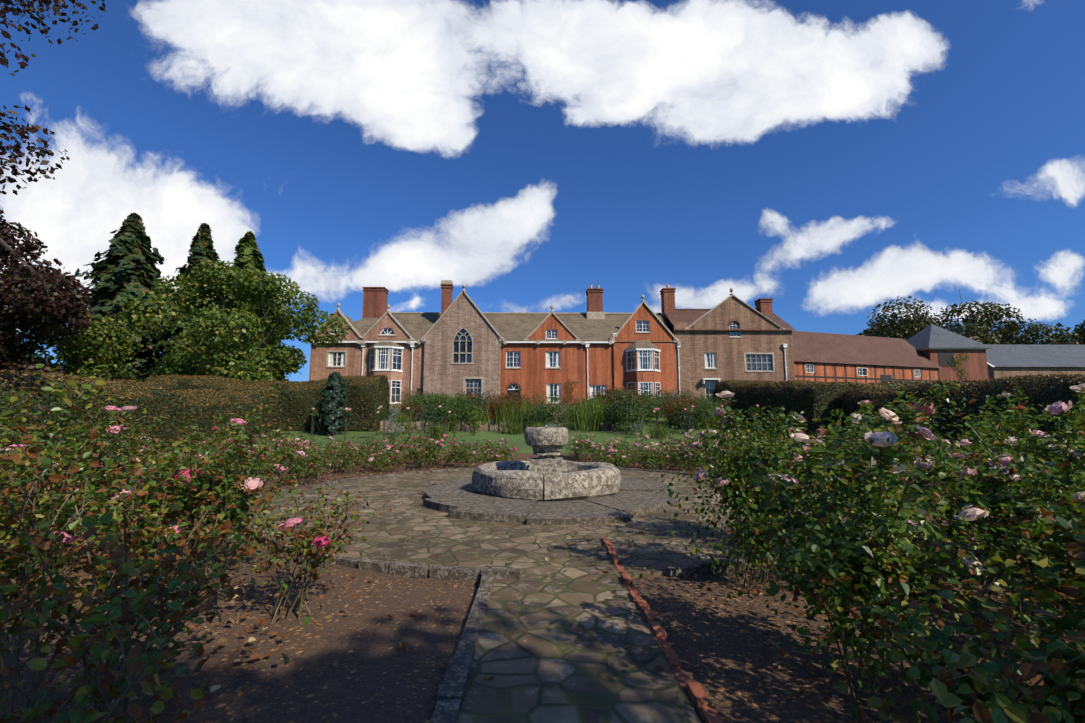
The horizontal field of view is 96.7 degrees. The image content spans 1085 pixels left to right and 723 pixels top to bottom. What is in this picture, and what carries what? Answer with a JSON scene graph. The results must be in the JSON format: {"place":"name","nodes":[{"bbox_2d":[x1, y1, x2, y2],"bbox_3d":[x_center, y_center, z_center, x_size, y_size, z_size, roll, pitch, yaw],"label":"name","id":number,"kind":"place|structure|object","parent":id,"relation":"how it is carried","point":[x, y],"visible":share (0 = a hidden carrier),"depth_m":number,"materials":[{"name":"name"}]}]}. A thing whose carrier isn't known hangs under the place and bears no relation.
{"place":"outdoors","nodes":[
{"label":"outdoors","id":0,"kind":"place"},
{"bbox_2d":[0,206,95,373],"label":"tree","id":1,"kind":"object","parent":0,"point":[32,312],"depth_m":27.57,"materials":[{"name":"purple plant"}]},
{"bbox_2d":[0,0,106,294],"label":"copper beech tree","id":2,"kind":"object","parent":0,"point":[29,8],"depth_m":11.46,"materials":[{"name":"purple plant"}]},
{"bbox_2d":[118,260,350,381],"bbox_3d":[-22.974,-1.593,35.543,12.282,11.919,13.507,-6,-9,39],"label":"beech tree","id":3,"kind":"object","parent":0,"point":[238,337],"depth_m":34.27,"materials":[{"name":"green plant"}]},
{"bbox_2d":[309,312,424,410],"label":"pink house","id":4,"kind":"structure","parent":0,"point":[319,370],"depth_m":42.10,"materials":[{"name":"brick"}]},
{"bbox_2d":[454,343,471,347],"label":"house lead","id":5,"kind":"object","parent":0,"point":[462,345],"visible":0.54,"depth_m":42.17,"materials":[{"name":"black metal"}]},
{"bbox_2d":[311,296,675,349],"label":"roof","id":6,"kind":"structure","parent":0,"point":[522,327],"depth_m":44.72,"materials":[{"name":"tile"}]},
{"bbox_2d":[247,412,767,452],"bbox_3d":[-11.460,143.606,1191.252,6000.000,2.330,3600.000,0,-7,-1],"label":"lawn","id":7,"kind":"structure","parent":0,"point":[517,440],"depth_m":26.57,"materials":[{"name":"green plant"}]},
{"bbox_2d":[1,304,152,382],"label":"shrubby tree","id":8,"kind":"object","parent":7,"relation":"on","point":[83,342],"depth_m":33.02,"materials":[{"name":"green plant"}]},
{"bbox_2d":[21,212,173,381],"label":"conifer tree","id":9,"kind":"object","parent":7,"relation":"on","point":[125,270],"visible":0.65,"depth_m":40.30,"materials":[{"name":"green plant"}]},
{"bbox_2d":[137,223,219,382],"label":"conifer tree","id":10,"kind":"object","parent":7,"relation":"on","point":[202,247],"visible":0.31,"depth_m":42.20,"materials":[{"name":"green plant"}]},
{"bbox_2d":[186,230,300,379],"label":"conifer tree","id":11,"kind":"object","parent":7,"relation":"on","point":[248,252],"visible":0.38,"depth_m":40.98,"materials":[{"name":"green plant"}]},
{"bbox_2d":[312,371,355,435],"bbox_3d":[-11.786,2.400,27.421,2.479,3.695,2.575,0,-7,-1],"label":"conifer shrub","id":12,"kind":"object","parent":7,"relation":"on","point":[334,399],"depth_m":26.95,"materials":[{"name":"green plant"}]},
{"bbox_2d":[380,406,615,430],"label":"terrace stone walls","id":13,"kind":"structure","parent":7,"relation":"on","point":[483,427],"depth_m":28.83,"materials":[{"name":"grey stone"}]},
{"bbox_2d":[245,467,792,722],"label":"path edging","id":14,"kind":"object","parent":7,"relation":"on","point":[451,692],"depth_m":4.41,"materials":[{"name":"grey stone"}]},
{"bbox_2d":[306,377,783,441],"bbox_3d":[0.151,2.547,33.095,24.430,4.728,17.346,0,-7,-1],"label":"green shrub","id":15,"kind":"object","parent":7,"relation":"on","point":[425,401],"visible":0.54,"depth_m":28.98,"materials":[{"name":"green plant"}]},
{"bbox_2d":[371,384,763,433],"bbox_3d":[0.500,3.073,33.943,25.154,3.848,15.547,0,-7,-1],"label":"russet shrub","id":16,"kind":"object","parent":7,"relation":"on","point":[519,400],"visible":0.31,"depth_m":31.27,"materials":[{"name":"plant"}]},
{"bbox_2d":[391,351,971,438],"bbox_3d":[19.671,1.335,38.506,60.680,8.543,14.729,3,-7,-20],"label":"lime shrub","id":17,"kind":"object","parent":7,"relation":"on","point":[589,410],"visible":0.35,"depth_m":28.95,"materials":[{"name":"green plant"}]},
{"bbox_2d":[674,296,1084,400],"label":"building wall","id":18,"kind":"structure","parent":7,"relation":"on","point":[696,346],"depth_m":42.59,"materials":[{"name":"brown brick"}]},
{"bbox_2d":[661,297,941,367],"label":"roof","id":19,"kind":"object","parent":18,"relation":"attached to","point":[834,348],"visible":0.41,"depth_m":50.24,"materials":[{"name":"brown tile"}]},
{"bbox_2d":[1055,320,1084,344],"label":"tree","id":20,"kind":"object","parent":7,"relation":"on","point":[1080,330],"visible":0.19,"depth_m":73.49,"materials":[{"name":"green plant"}]},
{"bbox_3d":[-54.238,-3.595,39.591,9.924,15.952,12.449,0,-7,-1],"label":"dark tree wood","id":21,"kind":"object","parent":7,"relation":"on","visible":0},
{"bbox_2d":[0,288,36,366],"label":"tree","id":22,"kind":"object","parent":21,"relation":"attached to","point":[12,329],"visible":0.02,"depth_m":43.74,"materials":[{"name":"green plant"}]},
{"bbox_2d":[507,390,519,398],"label":"house door","id":23,"kind":"structure","parent":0,"point":[512,391],"depth_m":42.07,"materials":[{"name":"black wood"}]},
{"bbox_2d":[329,348,714,401],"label":"house curtain","id":24,"kind":"object","parent":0,"point":[548,365],"visible":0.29,"depth_m":42.14,"materials":[{"name":"white fabric"}]},
{"bbox_2d":[107,458,963,722],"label":"stone path","id":25,"kind":"structure","parent":0,"point":[580,657],"depth_m":4.72,"materials":[{"name":"grey stone"}]},
{"bbox_2d":[472,425,620,500],"bbox_3d":[0.094,2.071,10.445,3.192,1.380,3.168,0,-7,-1],"label":"stone fountain","id":26,"kind":"object","parent":25,"relation":"on","point":[524,479],"visible":1,"depth_m":9.37,"materials":[{"name":"grey stone"}]},
{"bbox_2d":[421,478,679,524],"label":"fountain plinth slabs","id":27,"kind":"structure","parent":25,"relation":"on","point":[464,500],"depth_m":8.40,"materials":[{"name":"grey stone"}]},
{"bbox_2d":[0,453,1084,722],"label":"bed soil","id":28,"kind":"structure","parent":0,"point":[712,643],"depth_m":3.49,"materials":[{"name":"brown soil"}]},
{"bbox_2d":[0,454,1082,722],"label":"fallen leaves","id":29,"kind":"object","parent":28,"relation":"on","point":[402,646],"visible":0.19,"depth_m":3.77,"materials":[{"name":"brown plant"}]},
{"bbox_2d":[0,363,1084,722],"bbox_3d":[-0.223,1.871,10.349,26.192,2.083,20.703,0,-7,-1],"label":"rose bushes","id":30,"kind":"object","parent":28,"relation":"on","point":[104,706],"visible":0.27,"depth_m":2.68,"materials":[{"name":"green plant"}]},
{"bbox_2d":[0,370,1084,466],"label":"hedge","id":31,"kind":"object","parent":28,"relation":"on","point":[764,383],"depth_m":20.36,"materials":[{"name":"green plant"}]},
{"bbox_2d":[0,0,1084,381],"label":"sky","id":32,"kind":"structure","parent":0,"point":[830,161],"materials":[{"name":"blue"}]},
{"bbox_2d":[544,470,577,499],"bbox_3d":[0.086,2.576,10.400,2.600,0.366,2.600,0,-7,-1],"label":"joint","id":33,"kind":"object","parent":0,"point":[544,480],"visible":0.04,"depth_m":9.64,"materials":[{"name":"grey stone"}]},
{"bbox_2d":[306,293,994,406],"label":"house","id":34,"kind":"structure","parent":0,"point":[607,364],"depth_m":42.15,"materials":[{"name":"red brick"}]},
{"bbox_2d":[314,280,784,403],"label":"trim","id":35,"kind":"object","parent":34,"relation":"attached to","point":[595,315],"visible":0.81,"depth_m":42.43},
{"bbox_2d":[362,284,988,389],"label":"chimneys","id":36,"kind":"object","parent":34,"relation":"attached to","point":[375,306],"visible":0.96,"depth_m":46.61,"materials":[{"name":"red brick"}]},
{"bbox_2d":[856,284,1080,344],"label":"tree","id":37,"kind":"object","parent":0,"point":[904,328],"depth_m":77.81,"materials":[{"name":"green plant"}]},
{"bbox_2d":[906,324,1084,366],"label":"slate roof","id":38,"kind":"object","parent":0,"point":[997,355],"visible":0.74,"depth_m":59.63,"materials":[{"name":"grey stone"}]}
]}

